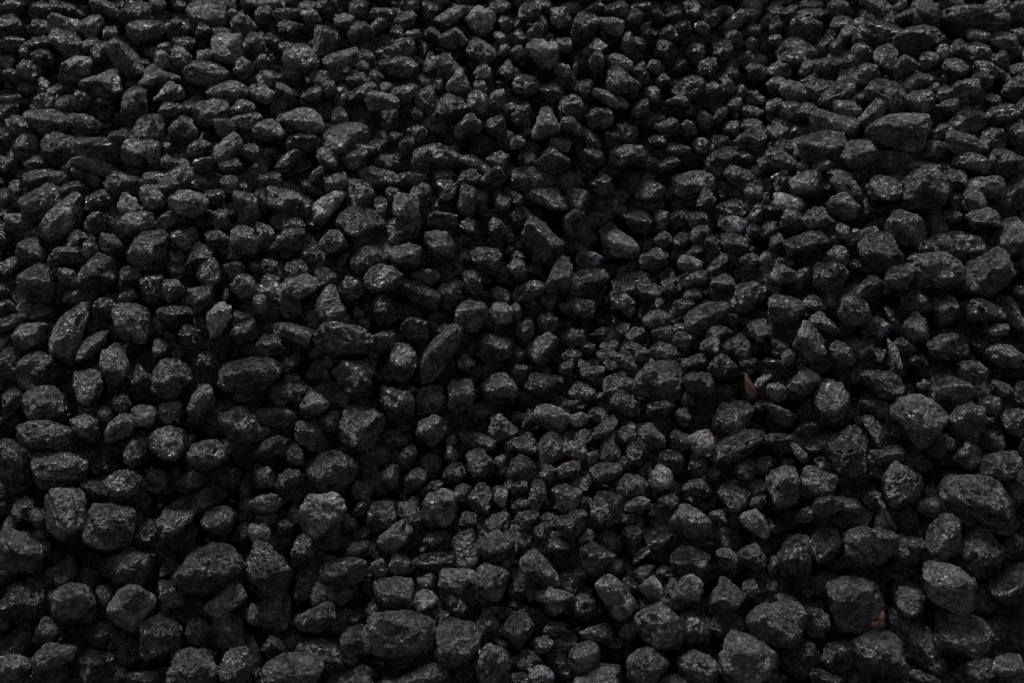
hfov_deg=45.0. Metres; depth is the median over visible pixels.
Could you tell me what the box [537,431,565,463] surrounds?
coal lump
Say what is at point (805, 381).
coal lump
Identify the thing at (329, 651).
coal lump
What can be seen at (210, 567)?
coal lump
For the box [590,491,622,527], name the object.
coal lump
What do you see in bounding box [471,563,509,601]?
coal lump
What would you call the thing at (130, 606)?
coal lump
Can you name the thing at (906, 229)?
coal lump
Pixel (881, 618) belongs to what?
leaf scrap
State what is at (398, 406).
coal lump
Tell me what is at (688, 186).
coal lump
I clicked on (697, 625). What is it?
coal lump
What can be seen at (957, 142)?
coal lump
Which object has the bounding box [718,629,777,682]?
coal lump
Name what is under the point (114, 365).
coal lump
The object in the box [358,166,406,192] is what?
coal lump
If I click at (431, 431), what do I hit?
coal lump
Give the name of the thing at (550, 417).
coal lump
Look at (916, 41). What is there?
coal lump
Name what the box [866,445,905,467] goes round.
coal lump
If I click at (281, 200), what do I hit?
coal lump
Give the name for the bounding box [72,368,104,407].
coal lump
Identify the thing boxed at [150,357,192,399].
coal lump
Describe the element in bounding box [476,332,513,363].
coal lump
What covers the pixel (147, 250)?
coal lump
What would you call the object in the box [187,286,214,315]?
coal lump
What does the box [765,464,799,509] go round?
coal lump
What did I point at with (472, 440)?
coal lump
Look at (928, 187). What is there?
coal lump
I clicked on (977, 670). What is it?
coal lump
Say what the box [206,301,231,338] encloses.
coal lump
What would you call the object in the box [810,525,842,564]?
coal lump
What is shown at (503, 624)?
coal lump
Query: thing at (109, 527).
coal lump
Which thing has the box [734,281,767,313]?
coal lump
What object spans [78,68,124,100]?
coal lump
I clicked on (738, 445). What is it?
coal lump
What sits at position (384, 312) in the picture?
coal lump
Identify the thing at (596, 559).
coal lump
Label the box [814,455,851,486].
coal lump
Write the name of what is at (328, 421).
coal lump
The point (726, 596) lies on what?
coal lump
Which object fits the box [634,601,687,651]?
coal lump
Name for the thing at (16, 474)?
coal lump
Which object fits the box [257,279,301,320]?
coal lump
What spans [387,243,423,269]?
coal lump
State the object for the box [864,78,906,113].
coal lump
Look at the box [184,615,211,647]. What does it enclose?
coal lump
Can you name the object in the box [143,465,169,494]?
coal lump
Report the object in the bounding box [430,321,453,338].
coal lump
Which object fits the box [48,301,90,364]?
coal lump
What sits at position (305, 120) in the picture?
coal lump
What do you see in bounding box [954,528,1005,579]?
coal lump
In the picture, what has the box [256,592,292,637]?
coal lump
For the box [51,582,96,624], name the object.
coal lump
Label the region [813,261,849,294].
coal lump
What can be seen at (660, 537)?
coal lump
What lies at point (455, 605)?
coal lump
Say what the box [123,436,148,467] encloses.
coal lump
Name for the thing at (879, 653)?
coal lump
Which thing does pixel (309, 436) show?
coal lump
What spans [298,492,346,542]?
coal lump
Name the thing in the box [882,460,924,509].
coal lump
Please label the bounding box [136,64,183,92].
coal lump
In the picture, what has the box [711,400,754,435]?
coal lump
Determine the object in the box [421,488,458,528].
coal lump
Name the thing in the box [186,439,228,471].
coal lump
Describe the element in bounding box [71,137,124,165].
coal lump
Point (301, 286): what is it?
coal lump
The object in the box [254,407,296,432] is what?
coal lump
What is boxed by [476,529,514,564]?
coal lump
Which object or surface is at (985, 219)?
coal lump
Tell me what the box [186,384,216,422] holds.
coal lump
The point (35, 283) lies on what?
coal lump
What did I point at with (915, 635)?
coal lump
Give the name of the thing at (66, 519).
coal lump
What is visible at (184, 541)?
coal lump
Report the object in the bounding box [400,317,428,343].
coal lump
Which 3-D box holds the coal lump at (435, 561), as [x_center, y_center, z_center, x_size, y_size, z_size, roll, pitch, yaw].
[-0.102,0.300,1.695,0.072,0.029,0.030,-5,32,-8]
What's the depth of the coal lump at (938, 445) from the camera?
1.68 m
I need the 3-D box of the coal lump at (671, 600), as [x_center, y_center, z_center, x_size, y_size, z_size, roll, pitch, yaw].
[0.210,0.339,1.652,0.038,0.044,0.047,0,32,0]
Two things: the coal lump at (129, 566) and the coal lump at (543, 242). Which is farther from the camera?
the coal lump at (543, 242)
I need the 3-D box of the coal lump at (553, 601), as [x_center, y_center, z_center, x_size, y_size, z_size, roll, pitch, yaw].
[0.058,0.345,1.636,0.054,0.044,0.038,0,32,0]
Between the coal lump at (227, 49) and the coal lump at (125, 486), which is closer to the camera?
the coal lump at (125, 486)
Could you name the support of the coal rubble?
on the ground
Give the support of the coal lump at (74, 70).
on the coal rubble
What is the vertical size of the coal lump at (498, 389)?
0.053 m
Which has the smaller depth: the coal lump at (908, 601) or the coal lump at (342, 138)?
the coal lump at (908, 601)
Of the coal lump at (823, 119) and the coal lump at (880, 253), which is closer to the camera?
the coal lump at (880, 253)
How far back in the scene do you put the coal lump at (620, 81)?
1.97 m
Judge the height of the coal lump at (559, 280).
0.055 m
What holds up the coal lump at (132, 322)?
on the coal rubble
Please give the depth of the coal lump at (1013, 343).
1.74 m
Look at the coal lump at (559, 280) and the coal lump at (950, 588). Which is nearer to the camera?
the coal lump at (950, 588)
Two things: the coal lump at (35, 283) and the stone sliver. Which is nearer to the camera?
the stone sliver
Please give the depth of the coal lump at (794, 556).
1.64 m
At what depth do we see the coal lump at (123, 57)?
1.96 m
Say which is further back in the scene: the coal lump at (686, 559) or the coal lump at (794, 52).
the coal lump at (794, 52)
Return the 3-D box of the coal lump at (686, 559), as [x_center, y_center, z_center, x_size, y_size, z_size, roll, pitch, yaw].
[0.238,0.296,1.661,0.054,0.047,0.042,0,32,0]
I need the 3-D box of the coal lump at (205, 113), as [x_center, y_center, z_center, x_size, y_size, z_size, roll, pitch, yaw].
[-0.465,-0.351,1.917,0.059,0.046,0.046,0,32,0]
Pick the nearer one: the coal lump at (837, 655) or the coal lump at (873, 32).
the coal lump at (837, 655)
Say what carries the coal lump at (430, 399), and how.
on the coal rubble
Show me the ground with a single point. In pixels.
(554, 220)
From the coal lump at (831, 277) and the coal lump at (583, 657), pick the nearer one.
the coal lump at (583, 657)
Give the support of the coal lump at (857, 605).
on the coal rubble
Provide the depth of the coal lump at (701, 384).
1.75 m
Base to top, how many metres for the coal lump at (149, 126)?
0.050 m
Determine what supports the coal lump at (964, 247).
on the coal rubble
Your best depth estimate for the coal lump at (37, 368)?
1.73 m
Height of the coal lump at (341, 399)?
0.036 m
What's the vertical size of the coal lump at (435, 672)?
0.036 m
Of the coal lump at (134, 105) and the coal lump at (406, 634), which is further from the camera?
the coal lump at (134, 105)
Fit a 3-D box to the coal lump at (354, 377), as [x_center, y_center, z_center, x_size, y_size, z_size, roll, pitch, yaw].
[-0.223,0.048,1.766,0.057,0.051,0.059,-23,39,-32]
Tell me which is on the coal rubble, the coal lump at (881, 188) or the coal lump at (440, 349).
the coal lump at (881, 188)
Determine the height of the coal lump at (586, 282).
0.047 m
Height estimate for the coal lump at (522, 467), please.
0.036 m
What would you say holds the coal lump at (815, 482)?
on the coal rubble
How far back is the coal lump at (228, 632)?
1.64 m
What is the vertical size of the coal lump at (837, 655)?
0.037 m
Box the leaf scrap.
[871,611,883,626]
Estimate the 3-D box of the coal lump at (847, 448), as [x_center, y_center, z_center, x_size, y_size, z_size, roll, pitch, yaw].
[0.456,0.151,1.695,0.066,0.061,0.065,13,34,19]
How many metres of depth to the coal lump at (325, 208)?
1.85 m
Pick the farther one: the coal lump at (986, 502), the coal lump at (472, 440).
the coal lump at (472, 440)
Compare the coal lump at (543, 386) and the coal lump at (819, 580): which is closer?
the coal lump at (819, 580)
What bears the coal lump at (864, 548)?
on the coal rubble
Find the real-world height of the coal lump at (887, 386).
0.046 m
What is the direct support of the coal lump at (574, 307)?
on the coal rubble
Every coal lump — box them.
[0,347,22,383]
[0,438,35,494]
[0,527,53,573]
[0,581,46,617]
[0,628,31,655]
[0,652,31,682]
[10,322,50,354]
[14,350,67,390]
[15,236,49,268]
[16,263,57,304]
[16,420,77,451]
[17,182,63,220]
[21,385,69,423]
[22,109,72,136]
[30,451,89,489]
[30,642,78,673]
[37,191,84,243]
[40,131,75,168]
[44,487,87,546]
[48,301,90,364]
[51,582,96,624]
[58,55,94,87]
[69,414,103,445]
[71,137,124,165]
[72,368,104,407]
[74,252,119,292]
[75,330,109,364]
[76,648,114,682]
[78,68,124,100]
[80,449,120,474]
[80,503,136,551]
[98,550,155,586]
[99,342,130,387]
[102,37,144,78]
[102,469,147,504]
[103,171,142,198]
[103,413,136,444]
[106,583,155,631]
[111,302,152,343]
[114,210,157,240]
[114,634,140,668]
[120,86,147,127]
[121,138,148,170]
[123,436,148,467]
[125,20,165,45]
[127,229,168,271]
[130,113,165,141]
[133,518,156,547]
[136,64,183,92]
[139,611,182,661]
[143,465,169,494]
[147,425,196,463]
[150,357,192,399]
[155,509,196,541]
[156,163,195,202]
[156,579,186,610]
[164,496,193,509]
[165,647,218,682]
[167,190,210,218]
[167,521,198,552]
[172,541,246,593]
[178,324,206,353]
[183,61,229,86]
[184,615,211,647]
[185,0,227,37]
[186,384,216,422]
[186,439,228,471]
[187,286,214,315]
[191,486,227,514]
[192,98,230,129]
[193,349,221,375]
[200,505,236,535]
[203,581,247,620]
[205,80,250,104]
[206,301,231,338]
[210,33,245,65]
[210,612,246,651]
[217,357,282,392]
[218,645,254,682]
[220,406,264,443]
[229,225,259,258]
[246,539,292,597]
[247,493,285,515]
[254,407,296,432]
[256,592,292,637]
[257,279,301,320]
[261,652,323,682]
[266,184,303,214]
[271,378,307,402]
[273,322,314,349]
[280,273,318,299]
[281,43,319,80]
[281,107,324,134]
[291,566,316,601]
[294,420,328,452]
[295,601,336,632]
[295,637,347,677]
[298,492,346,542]
[299,391,329,418]
[303,450,358,493]
[309,582,360,606]
[312,190,345,225]
[313,321,373,358]
[314,284,345,321]
[315,525,344,556]
[317,409,341,434]
[317,557,368,587]
[321,122,370,155]
[330,360,375,395]
[330,389,355,408]
[334,203,385,237]
[338,404,385,452]
[339,624,366,658]
[344,178,375,207]
[348,245,385,275]
[349,233,376,251]
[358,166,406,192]
[362,609,435,658]
[363,263,402,292]
[366,501,396,533]
[369,292,398,326]
[373,576,415,609]
[375,463,399,491]
[376,519,412,553]
[379,386,414,426]
[383,217,423,246]
[386,342,417,383]
[387,55,418,82]
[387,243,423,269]
[395,662,448,682]
[396,501,423,535]
[397,278,440,312]
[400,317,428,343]
[411,551,456,571]
[414,384,447,415]
[415,414,448,447]
[418,323,463,384]
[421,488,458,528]
[423,229,456,265]
[427,143,460,172]
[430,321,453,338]
[433,92,467,123]
[434,617,481,669]
[438,568,473,594]
[440,590,470,617]
[447,378,475,412]
[451,528,478,568]
[454,300,487,332]
[458,430,496,452]
[465,449,494,480]
[468,482,492,515]
[470,247,502,275]
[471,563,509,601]
[475,643,511,682]
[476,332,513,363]
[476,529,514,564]
[479,371,518,406]
[487,413,518,443]
[500,618,513,649]
[504,610,534,649]
[507,570,539,599]
[508,454,537,481]
[518,549,559,585]
[520,217,565,263]
[522,187,567,213]
[523,372,563,400]
[525,38,559,70]
[526,331,558,366]
[531,107,560,139]
[531,404,570,434]
[533,146,569,174]
[535,587,574,615]
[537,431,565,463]
[544,255,573,295]
[552,484,582,513]
[555,509,587,539]
[558,296,597,319]
[562,236,593,260]
[565,268,609,297]
[567,593,596,623]
[567,641,599,673]
[578,622,614,645]
[579,541,616,576]
[589,462,622,485]
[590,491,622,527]
[595,574,637,620]
[602,373,633,398]
[605,65,641,96]
[605,229,639,259]
[606,144,647,170]
[611,270,650,298]
[626,646,669,682]
[630,360,683,402]
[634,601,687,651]
[635,247,669,274]
[641,521,678,552]
[657,576,682,610]
[668,504,712,541]
[670,543,710,577]
[671,170,717,201]
[672,649,719,682]
[679,609,713,644]
[682,372,714,398]
[684,301,729,332]
[691,81,726,119]
[694,383,734,411]
[704,146,741,180]
[707,576,744,614]
[710,612,747,640]
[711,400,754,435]
[712,428,764,467]
[717,485,750,512]
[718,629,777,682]
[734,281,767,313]
[743,600,805,648]
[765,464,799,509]
[766,293,806,327]
[775,36,818,68]
[775,533,812,579]
[779,637,822,679]
[783,231,830,255]
[786,16,823,42]
[786,367,821,396]
[788,170,823,200]
[792,320,826,364]
[796,130,846,163]
[799,465,837,501]
[800,206,832,231]
[803,602,833,640]
[809,109,860,140]
[809,568,841,598]
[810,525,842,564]
[812,378,850,423]
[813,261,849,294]
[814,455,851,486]
[821,424,871,478]
[821,637,853,672]
[824,575,886,635]
[830,503,871,531]
[836,295,872,326]
[839,139,878,170]
[842,526,899,572]
[851,629,910,680]
[852,19,901,46]
[856,231,903,276]
[859,370,905,401]
[859,399,897,423]
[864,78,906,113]
[865,113,932,152]
[865,175,903,202]
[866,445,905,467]
[874,151,913,174]
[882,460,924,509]
[884,209,927,249]
[886,605,948,675]
[889,393,948,448]
[892,24,945,56]
[892,533,924,567]
[892,585,925,619]
[898,164,952,210]
[902,311,929,345]
[906,251,966,291]
[912,0,941,26]
[915,493,948,519]
[921,441,949,461]
[922,560,977,617]
[924,513,961,561]
[926,333,958,363]
[927,374,975,403]
[928,230,990,264]
[930,294,959,328]
[933,606,995,659]
[937,474,1015,530]
[939,2,1010,36]
[944,78,983,106]
[944,130,989,154]
[946,506,1011,535]
[948,105,988,133]
[948,401,986,443]
[951,441,983,470]
[953,657,995,682]
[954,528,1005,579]
[961,246,1015,298]
[964,207,1003,231]
[964,298,1006,321]
[973,580,1000,616]
[976,450,1023,482]
[979,338,1020,362]
[982,343,1023,371]
[986,563,1023,605]
[987,616,1020,651]
[988,216,1023,256]
[992,653,1023,682]
[998,406,1023,437]
[1006,175,1023,210]
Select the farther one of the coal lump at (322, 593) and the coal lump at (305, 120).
the coal lump at (305, 120)
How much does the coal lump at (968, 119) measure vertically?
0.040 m
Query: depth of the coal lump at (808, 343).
1.73 m
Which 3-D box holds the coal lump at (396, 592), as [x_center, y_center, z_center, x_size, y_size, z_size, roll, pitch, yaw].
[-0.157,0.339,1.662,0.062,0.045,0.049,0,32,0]
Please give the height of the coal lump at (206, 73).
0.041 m
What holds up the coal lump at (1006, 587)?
on the coal rubble
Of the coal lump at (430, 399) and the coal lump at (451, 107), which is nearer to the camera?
the coal lump at (430, 399)
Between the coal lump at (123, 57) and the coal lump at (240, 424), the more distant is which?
the coal lump at (123, 57)
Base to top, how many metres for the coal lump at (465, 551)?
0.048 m
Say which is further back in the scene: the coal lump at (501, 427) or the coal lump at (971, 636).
the coal lump at (501, 427)
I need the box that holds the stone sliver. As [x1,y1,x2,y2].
[745,374,756,399]
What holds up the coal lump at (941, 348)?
on the coal rubble
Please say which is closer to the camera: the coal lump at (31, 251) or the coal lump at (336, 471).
the coal lump at (336, 471)
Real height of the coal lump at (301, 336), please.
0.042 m
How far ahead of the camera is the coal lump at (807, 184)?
1.84 m
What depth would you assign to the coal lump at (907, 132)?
1.84 m
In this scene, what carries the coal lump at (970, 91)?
on the coal rubble
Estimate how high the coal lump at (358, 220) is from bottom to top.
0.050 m
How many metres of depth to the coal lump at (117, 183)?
1.83 m
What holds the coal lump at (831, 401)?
on the coal rubble
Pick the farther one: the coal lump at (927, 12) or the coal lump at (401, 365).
the coal lump at (927, 12)
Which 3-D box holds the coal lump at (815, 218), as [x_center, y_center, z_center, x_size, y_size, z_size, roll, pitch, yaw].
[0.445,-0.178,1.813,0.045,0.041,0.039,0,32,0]
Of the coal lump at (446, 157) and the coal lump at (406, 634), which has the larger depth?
the coal lump at (446, 157)
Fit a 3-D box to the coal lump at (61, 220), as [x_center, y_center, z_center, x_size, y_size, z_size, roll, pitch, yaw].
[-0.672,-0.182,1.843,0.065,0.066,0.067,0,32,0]
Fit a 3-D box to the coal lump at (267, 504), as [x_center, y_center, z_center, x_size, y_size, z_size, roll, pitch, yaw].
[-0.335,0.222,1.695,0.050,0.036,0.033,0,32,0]
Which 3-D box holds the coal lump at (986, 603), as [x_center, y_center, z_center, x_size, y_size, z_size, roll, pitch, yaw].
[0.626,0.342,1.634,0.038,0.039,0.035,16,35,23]
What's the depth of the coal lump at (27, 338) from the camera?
1.76 m
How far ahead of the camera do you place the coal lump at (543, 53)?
1.98 m
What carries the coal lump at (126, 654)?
on the coal rubble
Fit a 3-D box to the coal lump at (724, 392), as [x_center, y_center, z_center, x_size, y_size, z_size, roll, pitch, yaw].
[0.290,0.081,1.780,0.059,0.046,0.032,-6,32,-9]
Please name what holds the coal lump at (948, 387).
on the coal rubble
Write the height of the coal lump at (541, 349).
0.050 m
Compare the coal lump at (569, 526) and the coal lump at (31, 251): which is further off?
the coal lump at (31, 251)
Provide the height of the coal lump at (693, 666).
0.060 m
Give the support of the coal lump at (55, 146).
on the coal rubble
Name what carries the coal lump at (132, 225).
on the coal rubble
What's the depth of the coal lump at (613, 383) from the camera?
1.78 m
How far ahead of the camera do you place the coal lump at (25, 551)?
1.64 m
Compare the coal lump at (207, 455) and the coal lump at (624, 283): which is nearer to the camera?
the coal lump at (207, 455)
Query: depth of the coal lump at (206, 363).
1.74 m
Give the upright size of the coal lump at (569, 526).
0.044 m
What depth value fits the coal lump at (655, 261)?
1.91 m
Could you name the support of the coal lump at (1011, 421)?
on the coal rubble
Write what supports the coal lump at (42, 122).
on the coal rubble
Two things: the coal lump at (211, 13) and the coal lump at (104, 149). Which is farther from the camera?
the coal lump at (211, 13)
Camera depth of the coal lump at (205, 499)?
1.69 m
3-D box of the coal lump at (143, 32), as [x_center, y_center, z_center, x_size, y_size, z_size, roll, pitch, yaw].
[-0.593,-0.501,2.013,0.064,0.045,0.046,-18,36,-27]
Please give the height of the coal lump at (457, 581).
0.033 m
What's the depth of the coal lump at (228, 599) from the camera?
1.64 m
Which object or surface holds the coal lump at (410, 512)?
on the coal rubble
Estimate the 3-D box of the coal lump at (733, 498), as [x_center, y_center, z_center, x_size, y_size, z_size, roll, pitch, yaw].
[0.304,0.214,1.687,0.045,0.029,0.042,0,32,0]
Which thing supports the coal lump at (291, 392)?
on the coal rubble
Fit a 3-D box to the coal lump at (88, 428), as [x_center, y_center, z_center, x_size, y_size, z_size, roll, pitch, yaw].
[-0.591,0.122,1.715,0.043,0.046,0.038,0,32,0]
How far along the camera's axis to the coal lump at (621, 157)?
1.95 m
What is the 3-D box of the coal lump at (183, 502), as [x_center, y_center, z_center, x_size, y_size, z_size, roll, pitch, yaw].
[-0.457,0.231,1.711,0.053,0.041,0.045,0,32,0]
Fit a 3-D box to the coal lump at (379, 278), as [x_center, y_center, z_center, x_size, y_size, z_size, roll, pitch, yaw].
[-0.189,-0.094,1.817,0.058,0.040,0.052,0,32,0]
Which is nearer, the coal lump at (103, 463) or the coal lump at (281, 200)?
the coal lump at (103, 463)
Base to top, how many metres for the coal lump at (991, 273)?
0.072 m
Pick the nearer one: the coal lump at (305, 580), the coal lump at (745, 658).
the coal lump at (745, 658)
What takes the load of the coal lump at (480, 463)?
on the coal rubble
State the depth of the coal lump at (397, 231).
1.86 m
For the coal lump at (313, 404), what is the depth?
1.73 m
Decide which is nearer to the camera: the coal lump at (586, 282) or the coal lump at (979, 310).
the coal lump at (979, 310)
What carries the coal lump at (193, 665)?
on the coal rubble
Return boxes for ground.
[0,0,1023,682]
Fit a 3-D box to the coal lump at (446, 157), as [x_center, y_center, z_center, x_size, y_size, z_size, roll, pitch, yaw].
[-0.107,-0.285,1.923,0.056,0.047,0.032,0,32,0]
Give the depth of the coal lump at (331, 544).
1.70 m
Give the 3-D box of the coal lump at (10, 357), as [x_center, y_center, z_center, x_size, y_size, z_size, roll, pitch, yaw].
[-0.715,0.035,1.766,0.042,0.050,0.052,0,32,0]
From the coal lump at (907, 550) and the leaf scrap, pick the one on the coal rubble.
the coal lump at (907, 550)
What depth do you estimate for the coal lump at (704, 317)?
1.80 m
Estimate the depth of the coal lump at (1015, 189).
1.80 m
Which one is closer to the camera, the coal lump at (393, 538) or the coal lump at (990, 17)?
the coal lump at (393, 538)
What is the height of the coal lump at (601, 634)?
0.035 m
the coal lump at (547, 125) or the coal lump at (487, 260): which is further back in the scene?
the coal lump at (547, 125)
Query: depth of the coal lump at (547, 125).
1.94 m
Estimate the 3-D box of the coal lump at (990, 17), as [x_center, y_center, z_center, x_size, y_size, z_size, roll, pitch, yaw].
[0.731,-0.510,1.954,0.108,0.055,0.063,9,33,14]
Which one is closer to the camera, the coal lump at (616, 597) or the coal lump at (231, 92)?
the coal lump at (616, 597)
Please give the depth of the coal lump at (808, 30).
2.07 m
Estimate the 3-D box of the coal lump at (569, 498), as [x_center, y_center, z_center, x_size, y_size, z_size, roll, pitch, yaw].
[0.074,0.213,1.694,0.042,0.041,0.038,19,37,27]
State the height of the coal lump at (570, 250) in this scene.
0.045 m
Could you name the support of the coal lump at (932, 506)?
on the coal rubble
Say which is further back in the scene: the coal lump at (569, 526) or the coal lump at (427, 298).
the coal lump at (427, 298)
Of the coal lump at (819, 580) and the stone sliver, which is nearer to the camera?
the coal lump at (819, 580)
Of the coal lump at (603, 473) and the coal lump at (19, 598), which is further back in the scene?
the coal lump at (603, 473)
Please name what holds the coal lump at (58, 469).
on the coal rubble
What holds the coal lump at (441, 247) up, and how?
on the coal rubble
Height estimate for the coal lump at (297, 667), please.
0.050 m
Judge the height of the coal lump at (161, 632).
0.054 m
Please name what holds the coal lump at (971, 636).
on the coal rubble
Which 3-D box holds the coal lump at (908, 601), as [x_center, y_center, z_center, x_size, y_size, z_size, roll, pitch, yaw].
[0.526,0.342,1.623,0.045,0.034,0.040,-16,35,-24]
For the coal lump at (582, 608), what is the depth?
1.64 m
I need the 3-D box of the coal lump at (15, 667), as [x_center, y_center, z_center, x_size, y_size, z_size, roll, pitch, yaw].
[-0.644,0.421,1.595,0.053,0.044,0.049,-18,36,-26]
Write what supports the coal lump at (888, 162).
on the coal rubble
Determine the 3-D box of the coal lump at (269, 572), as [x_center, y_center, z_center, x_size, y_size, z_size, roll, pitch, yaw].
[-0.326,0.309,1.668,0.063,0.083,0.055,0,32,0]
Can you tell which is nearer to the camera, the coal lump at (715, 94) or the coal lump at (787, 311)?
the coal lump at (787, 311)
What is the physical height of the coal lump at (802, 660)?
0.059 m
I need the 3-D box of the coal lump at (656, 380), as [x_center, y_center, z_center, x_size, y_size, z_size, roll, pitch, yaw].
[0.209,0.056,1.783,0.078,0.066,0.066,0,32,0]
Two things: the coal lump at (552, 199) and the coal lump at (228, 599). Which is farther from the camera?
the coal lump at (552, 199)
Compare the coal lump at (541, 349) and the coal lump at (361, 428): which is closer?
the coal lump at (361, 428)
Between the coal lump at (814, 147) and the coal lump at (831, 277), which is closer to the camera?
the coal lump at (831, 277)
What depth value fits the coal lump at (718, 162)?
1.95 m
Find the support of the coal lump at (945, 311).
on the coal rubble
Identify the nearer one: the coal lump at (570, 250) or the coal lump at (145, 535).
the coal lump at (145, 535)
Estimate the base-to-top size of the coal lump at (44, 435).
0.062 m
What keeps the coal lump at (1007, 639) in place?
on the coal rubble
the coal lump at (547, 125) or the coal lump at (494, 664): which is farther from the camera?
the coal lump at (547, 125)
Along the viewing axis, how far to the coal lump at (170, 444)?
1.69 m
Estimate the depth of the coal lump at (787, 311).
1.76 m
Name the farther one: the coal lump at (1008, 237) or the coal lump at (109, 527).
the coal lump at (1008, 237)
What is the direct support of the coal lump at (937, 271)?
on the coal rubble
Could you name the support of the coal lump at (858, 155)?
on the coal rubble
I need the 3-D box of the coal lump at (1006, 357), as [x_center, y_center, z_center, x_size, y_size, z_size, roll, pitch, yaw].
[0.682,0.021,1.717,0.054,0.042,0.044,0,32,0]
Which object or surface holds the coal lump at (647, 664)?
on the coal rubble
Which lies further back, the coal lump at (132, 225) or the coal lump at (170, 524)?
the coal lump at (132, 225)
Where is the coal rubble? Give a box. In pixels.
[0,0,1023,682]
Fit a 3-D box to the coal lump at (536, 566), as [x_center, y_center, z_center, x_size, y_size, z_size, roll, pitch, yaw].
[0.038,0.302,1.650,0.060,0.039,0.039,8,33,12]
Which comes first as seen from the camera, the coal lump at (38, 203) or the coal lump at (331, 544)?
the coal lump at (331, 544)
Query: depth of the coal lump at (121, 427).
1.70 m
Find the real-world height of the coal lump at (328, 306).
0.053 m
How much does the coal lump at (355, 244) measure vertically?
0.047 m
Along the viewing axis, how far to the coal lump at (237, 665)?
1.60 m
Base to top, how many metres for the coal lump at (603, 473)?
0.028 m
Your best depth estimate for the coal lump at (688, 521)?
1.66 m
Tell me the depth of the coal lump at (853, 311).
1.74 m
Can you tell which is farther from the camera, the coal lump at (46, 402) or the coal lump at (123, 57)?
the coal lump at (123, 57)
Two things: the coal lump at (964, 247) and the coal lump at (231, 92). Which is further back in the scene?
the coal lump at (231, 92)
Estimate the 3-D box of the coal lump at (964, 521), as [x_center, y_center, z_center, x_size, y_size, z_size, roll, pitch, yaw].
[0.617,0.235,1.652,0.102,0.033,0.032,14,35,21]
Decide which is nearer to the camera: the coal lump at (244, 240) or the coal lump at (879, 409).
the coal lump at (879, 409)
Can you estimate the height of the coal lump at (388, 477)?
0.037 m
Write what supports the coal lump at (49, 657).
on the coal rubble
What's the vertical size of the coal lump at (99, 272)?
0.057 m
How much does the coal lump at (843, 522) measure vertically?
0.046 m
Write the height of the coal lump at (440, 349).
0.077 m
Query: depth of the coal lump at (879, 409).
1.71 m
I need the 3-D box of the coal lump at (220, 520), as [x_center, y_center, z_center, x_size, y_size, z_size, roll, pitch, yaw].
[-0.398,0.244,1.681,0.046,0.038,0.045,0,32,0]
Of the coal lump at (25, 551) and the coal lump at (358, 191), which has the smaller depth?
the coal lump at (25, 551)
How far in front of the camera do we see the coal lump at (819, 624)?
1.63 m
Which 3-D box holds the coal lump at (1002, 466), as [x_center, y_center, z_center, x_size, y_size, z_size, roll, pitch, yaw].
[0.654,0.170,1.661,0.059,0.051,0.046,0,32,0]
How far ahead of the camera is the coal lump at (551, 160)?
1.93 m
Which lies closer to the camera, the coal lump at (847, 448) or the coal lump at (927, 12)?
the coal lump at (847, 448)
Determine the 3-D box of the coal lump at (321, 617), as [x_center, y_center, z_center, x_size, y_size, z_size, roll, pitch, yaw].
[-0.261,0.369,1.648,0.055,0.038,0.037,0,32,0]
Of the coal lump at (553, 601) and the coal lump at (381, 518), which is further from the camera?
the coal lump at (381, 518)
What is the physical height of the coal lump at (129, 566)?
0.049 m
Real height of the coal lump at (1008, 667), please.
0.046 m
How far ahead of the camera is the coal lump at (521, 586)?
1.66 m
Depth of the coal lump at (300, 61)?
1.95 m
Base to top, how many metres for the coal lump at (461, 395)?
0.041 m
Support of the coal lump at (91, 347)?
on the coal rubble
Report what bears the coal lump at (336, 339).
on the coal rubble
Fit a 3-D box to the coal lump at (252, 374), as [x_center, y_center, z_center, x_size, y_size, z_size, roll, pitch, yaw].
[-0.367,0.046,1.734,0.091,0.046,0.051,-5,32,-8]
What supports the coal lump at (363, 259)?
on the coal rubble
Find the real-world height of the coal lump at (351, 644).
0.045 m
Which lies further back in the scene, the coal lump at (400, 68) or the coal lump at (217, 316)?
the coal lump at (400, 68)
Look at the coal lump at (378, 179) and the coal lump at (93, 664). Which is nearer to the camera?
the coal lump at (93, 664)
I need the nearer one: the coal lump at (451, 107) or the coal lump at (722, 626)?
the coal lump at (722, 626)
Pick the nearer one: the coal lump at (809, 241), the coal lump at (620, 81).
the coal lump at (809, 241)
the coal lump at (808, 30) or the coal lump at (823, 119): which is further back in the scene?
the coal lump at (808, 30)
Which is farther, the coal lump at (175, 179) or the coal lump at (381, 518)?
the coal lump at (175, 179)
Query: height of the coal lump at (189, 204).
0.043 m
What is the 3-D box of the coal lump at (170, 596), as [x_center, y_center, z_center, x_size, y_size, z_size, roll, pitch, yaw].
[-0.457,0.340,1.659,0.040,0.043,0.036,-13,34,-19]
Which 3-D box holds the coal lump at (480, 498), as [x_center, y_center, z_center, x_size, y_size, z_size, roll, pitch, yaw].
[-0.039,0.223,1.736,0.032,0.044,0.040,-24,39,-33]
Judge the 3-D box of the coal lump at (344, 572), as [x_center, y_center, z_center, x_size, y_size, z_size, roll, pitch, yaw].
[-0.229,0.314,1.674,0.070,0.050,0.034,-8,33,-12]
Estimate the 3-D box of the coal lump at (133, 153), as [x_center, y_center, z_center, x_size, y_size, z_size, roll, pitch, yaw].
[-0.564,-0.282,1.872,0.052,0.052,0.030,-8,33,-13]
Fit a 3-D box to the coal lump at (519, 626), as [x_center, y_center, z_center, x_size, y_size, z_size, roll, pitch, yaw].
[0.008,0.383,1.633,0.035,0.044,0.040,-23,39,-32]
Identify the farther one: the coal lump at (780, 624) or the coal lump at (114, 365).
the coal lump at (114, 365)
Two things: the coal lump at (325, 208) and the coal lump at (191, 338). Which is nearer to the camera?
the coal lump at (191, 338)
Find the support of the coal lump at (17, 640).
on the coal rubble
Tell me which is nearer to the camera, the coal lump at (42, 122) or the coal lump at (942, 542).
the coal lump at (942, 542)

